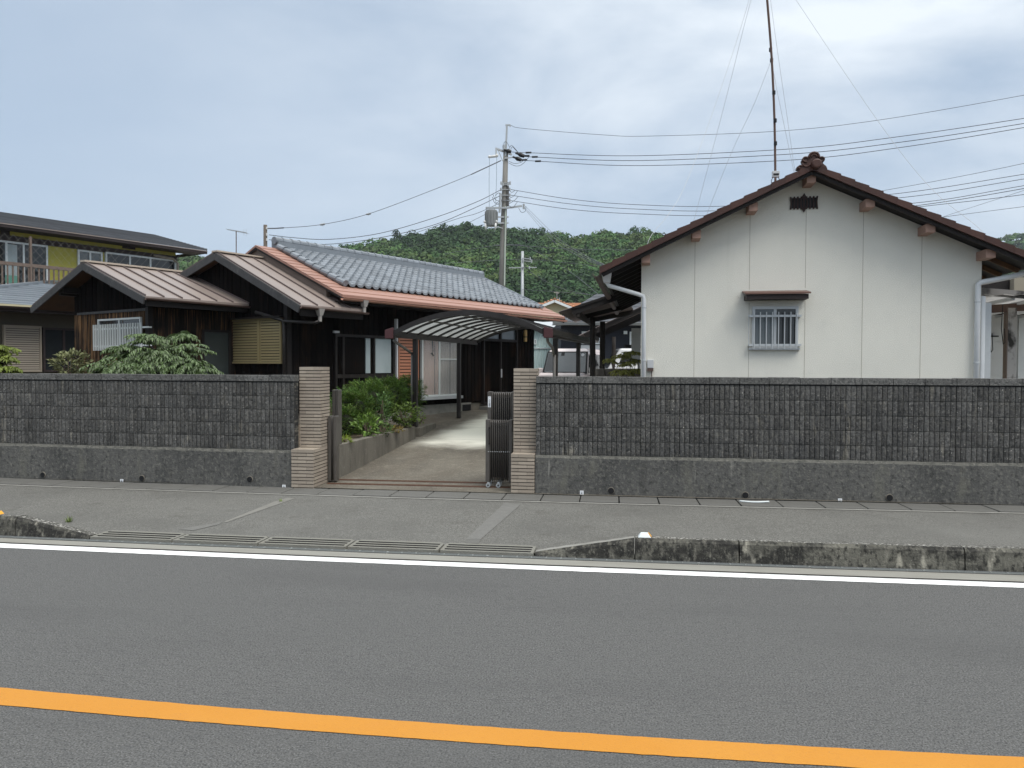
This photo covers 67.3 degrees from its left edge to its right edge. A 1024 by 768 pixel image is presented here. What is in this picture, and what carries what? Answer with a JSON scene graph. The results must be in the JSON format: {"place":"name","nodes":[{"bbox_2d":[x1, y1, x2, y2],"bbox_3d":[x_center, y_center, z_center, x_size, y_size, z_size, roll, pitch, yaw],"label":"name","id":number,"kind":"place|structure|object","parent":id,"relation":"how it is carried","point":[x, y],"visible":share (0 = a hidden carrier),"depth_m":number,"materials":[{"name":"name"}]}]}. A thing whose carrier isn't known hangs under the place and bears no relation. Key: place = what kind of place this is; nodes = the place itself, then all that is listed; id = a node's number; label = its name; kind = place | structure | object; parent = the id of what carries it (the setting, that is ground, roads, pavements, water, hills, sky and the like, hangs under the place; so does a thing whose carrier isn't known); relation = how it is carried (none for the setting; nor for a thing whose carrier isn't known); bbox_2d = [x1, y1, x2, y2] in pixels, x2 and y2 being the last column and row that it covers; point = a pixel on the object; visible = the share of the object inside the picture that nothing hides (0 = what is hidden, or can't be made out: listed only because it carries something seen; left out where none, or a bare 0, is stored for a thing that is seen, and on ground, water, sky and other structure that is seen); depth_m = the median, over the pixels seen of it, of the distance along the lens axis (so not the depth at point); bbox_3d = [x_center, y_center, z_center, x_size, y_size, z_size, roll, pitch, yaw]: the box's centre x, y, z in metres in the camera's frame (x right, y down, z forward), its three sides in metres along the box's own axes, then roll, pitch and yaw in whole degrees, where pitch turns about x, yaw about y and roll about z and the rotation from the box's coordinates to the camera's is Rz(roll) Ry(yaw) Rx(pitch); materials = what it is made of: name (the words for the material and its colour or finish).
{"place":"outdoors","nodes":[
{"label":"outdoors","id":0,"kind":"place"},
{"bbox_2d":[298,424,409,446],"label":"garden soil","id":1,"kind":"structure","parent":0,"point":[354,436],"depth_m":14.71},
{"bbox_2d":[0,345,22,373],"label":"leafy shrub","id":2,"kind":"object","parent":1,"relation":"on","point":[5,356],"visible":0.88,"depth_m":12.59,"materials":[{"name":"green plant"}]},
{"bbox_2d":[46,347,93,373],"bbox_3d":[-9.315,0.068,16.210,0.949,1.683,0.846,0,1,7],"label":"shrub","id":3,"kind":"object","parent":1,"relation":"on","point":[65,354],"visible":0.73,"depth_m":16.11,"materials":[{"name":"green plant"}]},
{"bbox_2d":[76,331,223,374],"bbox_3d":[-6.015,0.032,13.161,2.370,1.938,1.941,0,1,7],"label":"leafy shrub","id":4,"kind":"object","parent":1,"relation":"on","point":[133,360],"visible":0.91,"depth_m":12.88,"materials":[{"name":"green plant"}]},
{"bbox_2d":[349,411,382,436],"bbox_3d":[-2.656,0.798,14.018,0.570,0.619,0.594,1,2,32],"label":"shrub","id":5,"kind":"object","parent":1,"relation":"on","point":[359,424],"visible":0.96,"depth_m":13.95,"materials":[{"name":"green plant"}]},
{"bbox_2d":[329,373,427,435],"bbox_3d":[-2.928,0.390,16.287,1.402,1.275,4.517,0,1,12],"label":"juniper hedge","id":6,"kind":"object","parent":1,"relation":"on","point":[359,398],"visible":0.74,"depth_m":15.66,"materials":[{"name":"green plant"}]},
{"bbox_2d":[373,389,393,430],"bbox_3d":[-2.563,0.515,15.194,0.451,0.883,0.428,0,1,7],"label":"shrub","id":7,"kind":"object","parent":1,"relation":"on","point":[379,402],"visible":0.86,"depth_m":15.17,"materials":[{"name":"green plant"}]},
{"bbox_2d":[387,401,421,427],"bbox_3d":[-2.305,0.651,16.202,0.856,0.584,0.629,0,1,7],"label":"shrub","id":8,"kind":"object","parent":1,"relation":"on","point":[402,422],"visible":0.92,"depth_m":16.16,"materials":[{"name":"green plant"}]},
{"bbox_2d":[353,490,397,496],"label":"drain cover slab","id":9,"kind":"structure","parent":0,"point":[381,493],"depth_m":10.82,"materials":[{"name":"concrete"}]},
{"bbox_2d":[390,491,432,497],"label":"drain cover slab","id":10,"kind":"structure","parent":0,"point":[416,494],"depth_m":10.75,"materials":[{"name":"concrete"}]},
{"bbox_2d":[427,492,468,498],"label":"drain cover slab","id":11,"kind":"structure","parent":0,"point":[452,495],"depth_m":10.68,"materials":[{"name":"concrete"}]},
{"bbox_2d":[13,410,1008,504],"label":"driveway","id":12,"kind":"structure","parent":0,"point":[445,446],"depth_m":13.58,"materials":[{"name":"concrete"}]},
{"bbox_2d":[0,212,207,373],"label":"two storey house","id":13,"kind":"structure","parent":12,"relation":"on","point":[40,257],"depth_m":25.62,"materials":[{"name":"yellow paint"}]},
{"bbox_2d":[0,240,47,284],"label":"balcony window","id":14,"kind":"structure","parent":13,"relation":"in","point":[8,254],"depth_m":25.80,"materials":[{"name":"grey glass"}]},
{"bbox_2d":[42,327,74,371],"bbox_3d":[-13.490,-1.024,23.147,0.090,1.310,1.192,1,2,35],"label":"window","id":15,"kind":"structure","parent":13,"relation":"in","point":[54,340],"depth_m":22.96,"materials":[{"name":"black glass"}]},
{"bbox_2d":[77,249,102,265],"bbox_3d":[-15.170,-4.256,27.645,0.080,1.050,0.871,1,2,35],"label":"window","id":16,"kind":"structure","parent":13,"relation":"in","point":[84,254],"depth_m":27.60,"materials":[{"name":"grey glass"}]},
{"bbox_2d":[104,252,175,269],"bbox_3d":[-14.067,-4.571,29.222,0.080,0.571,2.779,1,2,35],"label":"window","id":17,"kind":"structure","parent":13,"relation":"in","point":[120,258],"depth_m":29.13,"materials":[{"name":"grey glass"}]},
{"bbox_2d":[30,237,567,423],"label":"timber house","id":18,"kind":"structure","parent":12,"relation":"on","point":[282,306],"depth_m":18.26,"materials":[{"name":"wood"}]},
{"bbox_2d":[97,317,141,347],"bbox_3d":[-8.717,-1.128,17.079,1.797,0.663,0.060,1,2,35],"label":"window","id":19,"kind":"structure","parent":18,"relation":"in","point":[134,320],"depth_m":17.06,"materials":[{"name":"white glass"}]},
{"bbox_2d":[202,329,230,374],"bbox_3d":[-6.826,-0.310,17.757,0.050,1.870,0.734,1,2,35],"label":"side door","id":20,"kind":"structure","parent":18,"relation":"in","point":[218,341],"depth_m":17.80,"materials":[{"name":"grey glass"}]},
{"bbox_2d":[333,334,394,396],"bbox_3d":[-3.618,-0.326,18.993,0.080,1.758,2.020,1,2,35],"label":"sliding window","id":21,"kind":"structure","parent":18,"relation":"in","point":[355,352],"depth_m":18.91,"materials":[{"name":"brown metal"}]},
{"bbox_2d":[420,340,456,396],"bbox_3d":[-1.989,-0.512,21.353,0.090,1.701,1.616,1,2,35],"label":"sliding window","id":22,"kind":"structure","parent":18,"relation":"in","point":[445,352],"depth_m":21.28,"materials":[{"name":"white glass"}]},
{"bbox_2d":[481,330,517,403],"bbox_3d":[-0.355,-0.630,23.652,0.105,2.427,1.801,1,2,35],"label":"entrance door","id":23,"kind":"structure","parent":18,"relation":"in","point":[500,357],"depth_m":23.61,"materials":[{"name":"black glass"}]},
{"bbox_2d":[291,367,329,488],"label":"gate pillar","id":24,"kind":"structure","parent":12,"relation":"on","point":[309,462],"depth_m":11.53,"materials":[{"name":"tile"}]},
{"bbox_2d":[328,415,338,480],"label":"folding gate","id":25,"kind":"structure","parent":12,"relation":"on","point":[333,447],"depth_m":11.79,"materials":[{"name":"brown metal"}]},
{"bbox_2d":[332,390,341,443],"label":"folding gate","id":26,"kind":"structure","parent":12,"relation":"on","point":[336,402],"depth_m":12.23,"materials":[{"name":"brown metal"}]},
{"bbox_2d":[339,479,486,483],"bbox_3d":[-1.552,1.505,11.899,2.368,0.016,0.066,0,1,7],"label":"gate rail","id":27,"kind":"object","parent":12,"relation":"on","point":[411,481],"visible":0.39,"depth_m":11.88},
{"bbox_2d":[326,483,510,487],"bbox_3d":[-1.403,1.516,11.498,2.819,0.016,0.066,0,1,7],"label":"gate rail","id":28,"kind":"object","parent":12,"relation":"on","point":[419,485],"visible":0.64,"depth_m":11.48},
{"bbox_2d":[385,310,589,427],"bbox_3d":[-0.196,-0.146,18.455,3.520,2.845,6.150,1,2,14],"label":"arched carport","id":29,"kind":"object","parent":12,"relation":"on","point":[471,327],"visible":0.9,"depth_m":17.12,"materials":[{"name":"grey metal"}]},
{"bbox_2d":[485,419,513,487],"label":"folding gate","id":30,"kind":"structure","parent":12,"relation":"on","point":[499,442],"depth_m":11.32,"materials":[{"name":"black metal"}]},
{"bbox_2d":[487,391,514,481],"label":"folding gate","id":31,"kind":"structure","parent":12,"relation":"on","point":[500,405],"depth_m":11.71,"materials":[{"name":"brown metal"}]},
{"bbox_2d":[511,368,538,493],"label":"gate pillar","id":32,"kind":"structure","parent":12,"relation":"on","point":[523,454],"depth_m":11.06,"materials":[{"name":"tile"}]},
{"bbox_2d":[534,321,555,367],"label":"corrugated shed","id":33,"kind":"structure","parent":12,"relation":"on","point":[542,348],"depth_m":45.98,"materials":[{"name":"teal metal"}]},
{"bbox_2d":[515,292,580,317],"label":"orange roofed house","id":34,"kind":"structure","parent":12,"relation":"on","point":[555,305],"depth_m":69.97,"materials":[{"name":"tile"}]},
{"bbox_2d":[538,349,599,375],"bbox_3d":[1.900,-0.202,24.112,1.835,1.800,3.400,1,2,19],"label":"parked van","id":35,"kind":"object","parent":12,"relation":"on","point":[566,362],"visible":0.2,"depth_m":23.35,"materials":[{"name":"white paint"}]},
{"bbox_2d":[559,294,633,376],"bbox_3d":[2.370,-0.602,20.437,1.861,3.275,6.558,0,1,7],"label":"log canopy","id":36,"kind":"object","parent":12,"relation":"on","point":[591,313],"visible":0.73,"depth_m":19.86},
{"bbox_2d":[552,294,640,363],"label":"navy house","id":37,"kind":"structure","parent":12,"relation":"on","point":[623,336],"depth_m":37.97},
{"bbox_2d":[579,307,640,368],"bbox_3d":[3.645,-0.916,27.282,2.618,3.559,3.949,0,1,7],"label":"log canopy","id":38,"kind":"object","parent":12,"relation":"on","point":[615,324],"visible":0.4,"depth_m":25.75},
{"bbox_2d":[602,351,640,376],"bbox_3d":[2.173,0.184,15.027,0.839,1.678,0.658,0,1,7],"label":"leafy shrub","id":39,"kind":"object","parent":12,"relation":"on","point":[633,362],"visible":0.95,"depth_m":14.92,"materials":[{"name":"green plant"}]},
{"bbox_2d":[605,348,640,377],"bbox_3d":[4.562,-0.349,26.471,3.278,1.750,1.507,0,1,0],"label":"parked truck","id":40,"kind":"object","parent":12,"relation":"on","point":[618,351],"visible":0.04,"depth_m":25.78,"materials":[{"name":"white paint"}]},
{"bbox_2d":[592,151,1023,377],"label":"gabled house","id":41,"kind":"structure","parent":12,"relation":"on","point":[813,266],"depth_m":12.69,"materials":[{"name":"beige paint"}]},
{"bbox_2d":[631,328,640,359],"bbox_3d":[3.308,-1.025,20.508,0.240,0.920,0.060,0,1,7],"label":"storm shutter","id":42,"kind":"object","parent":41,"relation":"attached to","point":[636,340],"visible":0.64,"depth_m":20.48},
{"bbox_2d":[766,0,779,182],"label":"radio mast","id":43,"kind":"object","parent":41,"relation":"on","point":[775,174],"visible":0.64,"depth_m":17.11,"materials":[{"name":"metal"}]},
{"bbox_2d":[749,306,799,349],"bbox_3d":[4.377,-0.933,12.831,0.817,0.722,0.060,0,1,10],"label":"window","id":44,"kind":"structure","parent":41,"relation":"in","point":[763,309],"depth_m":12.83,"materials":[{"name":"grey metal"}]},
{"bbox_2d":[981,288,1023,378],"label":"pergola","id":45,"kind":"object","parent":12,"relation":"on","point":[1012,301],"visible":0.38,"depth_m":14.48,"materials":[{"name":"white"}]},
{"bbox_2d":[981,277,1023,378],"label":"white outbuilding","id":46,"kind":"structure","parent":12,"relation":"on","point":[996,366],"depth_m":17.66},
{"bbox_2d":[1017,315,1023,377],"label":"grey door","id":47,"kind":"structure","parent":46,"relation":"in","point":[1020,361],"depth_m":17.57,"materials":[{"name":"metal"}]},
{"bbox_2d":[0,543,1023,767],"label":"road","id":48,"kind":"structure","parent":0,"point":[933,668],"depth_m":4.82,"materials":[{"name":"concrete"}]},
{"bbox_2d":[0,687,1023,767],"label":"orange centre line","id":49,"kind":"object","parent":48,"relation":"on","point":[829,756],"visible":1,"depth_m":3.81,"materials":[{"name":"paint"}]},
{"bbox_2d":[0,538,1023,581],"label":"roadside gutter","id":50,"kind":"object","parent":48,"relation":"on","point":[959,576],"visible":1,"depth_m":7.16,"materials":[{"name":"concrete"}]},
{"bbox_2d":[0,514,24,535],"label":"kerb stone","id":51,"kind":"object","parent":50,"relation":"on","point":[7,525],"visible":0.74,"depth_m":8.17,"materials":[{"name":"concrete"}]},
{"bbox_2d":[15,515,98,538],"bbox_3d":[-4.829,1.529,8.174,0.856,0.235,0.200,0,1,9],"label":"kerb stone","id":52,"kind":"object","parent":50,"relation":"on","point":[28,526],"visible":0.91,"depth_m":8.12,"materials":[{"name":"concrete"}]},
{"bbox_2d":[90,530,185,542],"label":"slotted kerb block","id":53,"kind":"structure","parent":50,"relation":"on","point":[170,537],"depth_m":8.06,"materials":[{"name":"concrete"}]},
{"bbox_2d":[108,540,197,545],"bbox_3d":[-3.665,1.629,7.866,0.990,0.015,0.051,0,1,9],"label":"gutter grate","id":54,"kind":"object","parent":50,"relation":"on","point":[159,543],"visible":1,"depth_m":7.86,"materials":[{"name":"metal"}]},
{"bbox_2d":[173,533,268,545],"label":"slotted kerb block","id":55,"kind":"structure","parent":50,"relation":"on","point":[223,539],"depth_m":7.91,"materials":[{"name":"concrete"}]},
{"bbox_2d":[198,544,291,549],"bbox_3d":[-2.686,1.635,7.721,0.990,0.015,0.050,0,1,8],"label":"gutter grate","id":56,"kind":"object","parent":50,"relation":"on","point":[244,546],"visible":1,"depth_m":7.71,"materials":[{"name":"metal"}]},
{"bbox_2d":[259,536,354,548],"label":"slotted kerb block","id":57,"kind":"structure","parent":50,"relation":"on","point":[303,542],"depth_m":7.78,"materials":[{"name":"concrete"}]},
{"bbox_2d":[290,547,387,552],"bbox_3d":[-1.706,1.642,7.581,0.990,0.015,0.050,0,1,8],"label":"gutter grate","id":58,"kind":"object","parent":50,"relation":"on","point":[338,550],"visible":1,"depth_m":7.57,"materials":[{"name":"metal"}]},
{"bbox_2d":[348,540,443,552],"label":"slotted kerb block","id":59,"kind":"structure","parent":50,"relation":"on","point":[404,546],"depth_m":7.66,"materials":[{"name":"concrete"}]},
{"bbox_2d":[387,551,486,556],"bbox_3d":[-0.725,1.648,7.446,0.990,0.015,0.050,0,1,8],"label":"gutter grate","id":60,"kind":"object","parent":50,"relation":"on","point":[441,554],"visible":1,"depth_m":7.44,"materials":[{"name":"metal"}]},
{"bbox_2d":[440,543,535,555],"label":"slotted kerb block","id":61,"kind":"structure","parent":50,"relation":"on","point":[494,549],"depth_m":7.53,"materials":[{"name":"concrete"}]},
{"bbox_2d":[487,555,590,560],"bbox_3d":[0.256,1.655,7.315,0.990,0.015,0.051,0,1,7],"label":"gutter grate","id":62,"kind":"object","parent":50,"relation":"on","point":[539,557],"visible":1,"depth_m":7.31,"materials":[{"name":"metal"}]},
{"bbox_2d":[535,536,633,559],"bbox_3d":[0.698,1.566,7.387,0.937,0.235,0.203,0,1,7],"label":"kerb stone","id":63,"kind":"object","parent":50,"relation":"on","point":[619,548],"visible":0.9,"depth_m":7.29,"materials":[{"name":"concrete"}]},
{"bbox_2d":[591,558,698,564],"bbox_3d":[1.238,1.661,7.189,0.990,0.015,0.050,0,1,7],"label":"gutter","id":64,"kind":"object","parent":50,"relation":"on","point":[644,561],"visible":1,"depth_m":7.18,"materials":[{"name":"concrete"}]},
{"bbox_2d":[635,536,738,562],"bbox_3d":[1.642,1.572,7.268,0.943,0.235,0.208,0,1,7],"label":"kerb stone","id":65,"kind":"object","parent":50,"relation":"on","point":[685,549],"visible":0.88,"depth_m":7.18,"materials":[{"name":"concrete"}]},
{"bbox_2d":[698,562,809,567],"bbox_3d":[2.221,1.667,7.069,0.990,0.015,0.050,0,1,7],"label":"gutter","id":66,"kind":"object","parent":50,"relation":"on","point":[754,565],"visible":1,"depth_m":7.06,"materials":[{"name":"concrete"}]},
{"bbox_2d":[737,539,964,570],"bbox_3d":[3.095,1.581,7.095,1.962,0.235,0.202,0,1,7],"label":"kerb stone","id":67,"kind":"object","parent":50,"relation":"on","point":[882,555],"visible":0.9,"depth_m":7.01,"materials":[{"name":"concrete"}]},
{"bbox_2d":[810,566,924,571],"bbox_3d":[3.204,1.673,6.952,0.990,0.015,0.050,0,1,7],"label":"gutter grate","id":68,"kind":"object","parent":50,"relation":"on","point":[867,568],"visible":1,"depth_m":6.95,"materials":[{"name":"metal"}]},
{"bbox_2d":[923,569,1023,574],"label":"gutter","id":69,"kind":"object","parent":50,"relation":"on","point":[976,572],"visible":1,"depth_m":6.84,"materials":[{"name":"concrete"}]},
{"bbox_2d":[958,545,1023,571],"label":"kerb stone","id":70,"kind":"object","parent":50,"relation":"on","point":[997,558],"visible":0.86,"depth_m":6.87,"materials":[{"name":"concrete"}]},
{"bbox_2d":[0,543,1023,587],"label":"white edge line","id":71,"kind":"object","parent":48,"relation":"on","point":[690,573],"visible":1,"depth_m":7.00,"materials":[{"name":"paint"}]},
{"bbox_2d":[0,485,1023,581],"bbox_3d":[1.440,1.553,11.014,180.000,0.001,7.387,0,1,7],"label":"sidewalk","id":72,"kind":"structure","parent":0,"point":[541,525],"depth_m":9.06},
{"bbox_2d":[0,373,298,486],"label":"block wall","id":73,"kind":"structure","parent":72,"relation":"on","point":[229,430],"depth_m":11.80,"materials":[{"name":"concrete"}]},
{"bbox_2d":[180,484,228,491],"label":"drain cover slab","id":74,"kind":"structure","parent":72,"relation":"on","point":[200,487],"depth_m":11.30,"materials":[{"name":"concrete"}]},
{"bbox_2d":[213,486,260,492],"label":"drain cover slab","id":75,"kind":"structure","parent":72,"relation":"on","point":[244,489],"depth_m":11.15,"materials":[{"name":"concrete"}]},
{"bbox_2d":[247,487,293,493],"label":"drain cover slab","id":76,"kind":"structure","parent":72,"relation":"on","point":[278,490],"depth_m":11.07,"materials":[{"name":"concrete"}]},
{"bbox_2d":[282,488,328,494],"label":"drain cover slab","id":77,"kind":"structure","parent":72,"relation":"on","point":[311,491],"depth_m":11.00,"materials":[{"name":"concrete"}]},
{"bbox_2d":[317,489,361,496],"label":"drain cover slab","id":78,"kind":"structure","parent":72,"relation":"on","point":[346,492],"depth_m":10.92,"materials":[{"name":"concrete"}]},
{"bbox_2d":[339,423,435,477],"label":"planter kerb","id":79,"kind":"structure","parent":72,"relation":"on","point":[355,454],"depth_m":13.78,"materials":[{"name":"concrete"}]},
{"bbox_2d":[466,502,519,538],"bbox_3d":[-0.175,1.593,9.074,0.225,0.001,2.182,0,1,10],"label":"sidewalk patch","id":80,"kind":"object","parent":72,"relation":"on","point":[499,515],"visible":1,"depth_m":8.99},
{"bbox_2d":[0,484,1023,513],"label":"sidewalk edging","id":81,"kind":"object","parent":72,"relation":"on","point":[526,501],"visible":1,"depth_m":10.23,"materials":[{"name":"concrete"}]},
{"bbox_2d":[464,493,505,500],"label":"drain cover slab","id":82,"kind":"structure","parent":81,"relation":"attached to","point":[489,496],"depth_m":10.61,"materials":[{"name":"concrete"}]},
{"bbox_2d":[502,494,542,501],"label":"drain cover slab","id":83,"kind":"structure","parent":81,"relation":"attached to","point":[526,497],"depth_m":10.54,"materials":[{"name":"concrete"}]},
{"bbox_2d":[541,495,579,502],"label":"drain cover slab","id":84,"kind":"structure","parent":81,"relation":"attached to","point":[560,498],"depth_m":10.48,"materials":[{"name":"concrete"}]},
{"bbox_2d":[580,496,617,502],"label":"drain cover slab","id":85,"kind":"structure","parent":81,"relation":"attached to","point":[601,499],"depth_m":10.39,"materials":[{"name":"concrete"}]},
{"bbox_2d":[619,497,658,503],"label":"drain cover slab","id":86,"kind":"structure","parent":81,"relation":"attached to","point":[640,500],"depth_m":10.34,"materials":[{"name":"concrete"}]},
{"bbox_2d":[658,498,698,504],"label":"drain cover slab","id":87,"kind":"structure","parent":81,"relation":"attached to","point":[678,501],"depth_m":10.28,"materials":[{"name":"concrete"}]},
{"bbox_2d":[697,499,739,506],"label":"drain cover slab","id":88,"kind":"structure","parent":81,"relation":"attached to","point":[716,502],"depth_m":10.22,"materials":[{"name":"concrete"}]},
{"bbox_2d":[736,499,781,507],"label":"drain cover slab","id":89,"kind":"structure","parent":81,"relation":"attached to","point":[772,503],"depth_m":10.07,"materials":[{"name":"concrete"}]},
{"bbox_2d":[776,501,823,508],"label":"drain cover slab","id":90,"kind":"structure","parent":81,"relation":"attached to","point":[801,504],"depth_m":10.09,"materials":[{"name":"concrete"}]},
{"bbox_2d":[817,501,866,509],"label":"drain cover slab","id":91,"kind":"structure","parent":81,"relation":"attached to","point":[843,505],"depth_m":10.02,"materials":[{"name":"concrete"}]},
{"bbox_2d":[858,502,909,510],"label":"drain cover slab","id":92,"kind":"structure","parent":81,"relation":"attached to","point":[886,506],"depth_m":9.96,"materials":[{"name":"concrete"}]},
{"bbox_2d":[899,503,953,511],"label":"drain cover slab","id":93,"kind":"structure","parent":81,"relation":"attached to","point":[925,507],"depth_m":9.89,"materials":[{"name":"concrete"}]},
{"bbox_2d":[940,504,997,512],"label":"drain cover slab","id":94,"kind":"structure","parent":81,"relation":"attached to","point":[973,508],"depth_m":9.85,"materials":[{"name":"concrete"}]},
{"bbox_2d":[982,505,1023,512],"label":"drain cover slab","id":95,"kind":"structure","parent":81,"relation":"attached to","point":[1011,508],"depth_m":9.83,"materials":[{"name":"concrete"}]},
{"bbox_2d":[535,376,1023,505],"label":"block wall","id":96,"kind":"structure","parent":72,"relation":"on","point":[928,440],"depth_m":10.47,"materials":[{"name":"concrete"}]},
{"bbox_2d":[483,124,540,286],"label":"utility pole","id":97,"kind":"object","parent":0,"point":[491,217],"visible":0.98,"depth_m":44.78,"materials":[{"name":"concrete"}]},
{"bbox_2d":[511,95,1022,136],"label":"power line","id":98,"kind":"object","parent":97,"relation":"attached to","point":[784,130],"visible":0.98,"depth_m":41.23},
{"bbox_2d":[511,174,1023,206],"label":"power line","id":99,"kind":"object","parent":97,"relation":"attached to","point":[719,206],"visible":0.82,"depth_m":42.46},
{"bbox_2d":[515,118,1023,155],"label":"power line","id":100,"kind":"object","parent":97,"relation":"attached to","point":[770,150],"visible":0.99,"depth_m":41.48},
{"bbox_2d":[527,127,1023,165],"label":"power line","id":101,"kind":"object","parent":97,"relation":"attached to","point":[778,160],"visible":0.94,"depth_m":41.57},
{"bbox_2d":[538,123,1023,160],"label":"power line","id":102,"kind":"object","parent":97,"relation":"attached to","point":[780,154],"visible":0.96,"depth_m":41.41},
{"bbox_2d":[0,0,1023,256],"label":"sky","id":103,"kind":"structure","parent":0,"point":[191,122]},
{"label":"hill","id":104,"kind":"structure","parent":0,"visible":0},
{"bbox_2d":[177,221,664,302],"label":"wooded hill trees","id":105,"kind":"object","parent":104,"relation":"on","point":[466,237],"visible":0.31,"depth_m":277.68,"materials":[{"name":"green plant"}]},
{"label":"far hill","id":106,"kind":"structure","parent":0,"visible":0},
{"bbox_2d":[997,233,1023,276],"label":"hill trees","id":107,"kind":"object","parent":106,"relation":"on","point":[1010,238],"visible":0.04,"depth_m":605.26,"materials":[{"name":"green plant"}]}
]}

